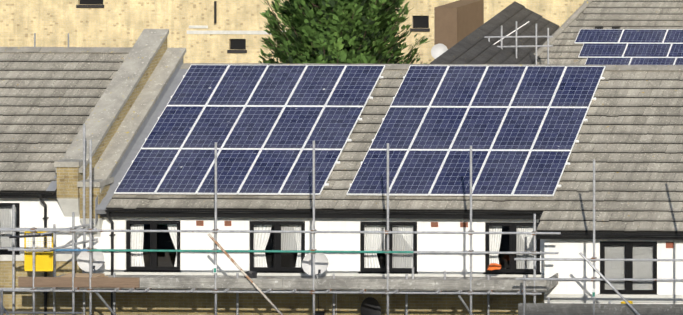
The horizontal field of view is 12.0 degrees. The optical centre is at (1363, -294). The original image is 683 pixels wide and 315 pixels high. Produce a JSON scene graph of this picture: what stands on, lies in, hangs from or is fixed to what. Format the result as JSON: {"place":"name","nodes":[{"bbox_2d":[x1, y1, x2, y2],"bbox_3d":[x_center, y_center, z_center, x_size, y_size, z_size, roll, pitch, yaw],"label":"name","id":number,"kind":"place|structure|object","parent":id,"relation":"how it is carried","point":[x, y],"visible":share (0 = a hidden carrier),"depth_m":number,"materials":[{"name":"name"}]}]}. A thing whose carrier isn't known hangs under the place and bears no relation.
{"place":"outdoors","nodes":[
{"label":"outdoors","id":0,"kind":"place"},
{"bbox_2d":[0,0,585,63],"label":"building","id":1,"kind":"structure","parent":0,"point":[217,31],"depth_m":116.53,"materials":[{"name":"brick"}]},
{"bbox_3d":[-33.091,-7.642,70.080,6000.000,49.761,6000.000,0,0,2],"label":"ground","id":2,"kind":"structure","parent":0,"visible":0},
{"bbox_2d":[0,193,682,314],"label":"walls","id":3,"kind":"structure","parent":2,"relation":"on","point":[203,263],"depth_m":69.83,"materials":[{"name":"white paint"}]},
{"bbox_2d":[54,29,185,236],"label":"parapets","id":4,"kind":"object","parent":3,"relation":"on","point":[118,115],"visible":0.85,"depth_m":71.61,"materials":[{"name":"brick"}]},
{"bbox_2d":[0,207,652,289],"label":"curtains","id":5,"kind":"object","parent":3,"relation":"attached to","point":[399,245],"depth_m":69.95,"materials":[{"name":"grey fabric"}]},
{"bbox_2d":[0,203,657,294],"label":"window frames","id":6,"kind":"structure","parent":3,"relation":"attached to","point":[277,267],"depth_m":69.82,"materials":[{"name":"plastic"}]},
{"bbox_2d":[0,207,652,289],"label":"window glass","id":7,"kind":"object","parent":6,"relation":"in","point":[367,253],"visible":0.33,"depth_m":69.85,"materials":[{"name":"glass"}]},
{"bbox_2d":[0,47,682,232],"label":"roof tiles","id":8,"kind":"object","parent":3,"relation":"on","point":[630,137],"visible":0.48,"depth_m":71.20,"materials":[{"name":"grey tile"}]},
{"bbox_2d":[46,58,187,223],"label":"flashings","id":9,"kind":"object","parent":8,"relation":"on","point":[143,132],"visible":0.44,"depth_m":71.78,"materials":[{"name":"grey metal"}]},
{"bbox_2d":[114,65,605,195],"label":"solar panels","id":10,"kind":"object","parent":8,"relation":"on","point":[264,127],"visible":0.96,"depth_m":71.88,"materials":[{"name":"blue glass"}]},
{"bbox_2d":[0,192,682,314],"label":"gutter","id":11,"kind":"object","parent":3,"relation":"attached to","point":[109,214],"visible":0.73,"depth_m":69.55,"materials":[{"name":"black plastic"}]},
{"bbox_2d":[130,224,652,289],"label":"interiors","id":12,"kind":"object","parent":3,"relation":"attached to","point":[164,238],"depth_m":72.10,"materials":[{"name":"grey"}]},
{"bbox_2d":[196,221,673,247],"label":"air vent","id":13,"kind":"object","parent":3,"relation":"attached to","point":[462,224],"visible":1,"depth_m":69.73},
{"bbox_2d":[0,124,682,314],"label":"scaffold tubes","id":14,"kind":"object","parent":2,"relation":"on","point":[34,261],"visible":0.83,"depth_m":68.27},
{"bbox_2d":[77,248,501,314],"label":"satellite dishes","id":15,"kind":"object","parent":14,"relation":"on","point":[370,305],"visible":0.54,"depth_m":69.22,"materials":[{"name":"painted metal"},{"name":"grey metal"}]},
{"bbox_2d":[18,273,682,314],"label":"scaffold boards","id":16,"kind":"object","parent":14,"relation":"on","point":[104,281],"visible":0.96,"depth_m":68.25,"materials":[{"name":"grey wood"}]},
{"bbox_2d":[257,0,431,63],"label":"tree","id":17,"kind":"object","parent":2,"relation":"on","point":[341,32],"visible":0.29,"depth_m":98.96,"materials":[{"name":"green plant"}]},
{"bbox_2d":[34,0,682,72],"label":"roofs","id":18,"kind":"structure","parent":2,"relation":"on","point":[618,32],"depth_m":98.85,"materials":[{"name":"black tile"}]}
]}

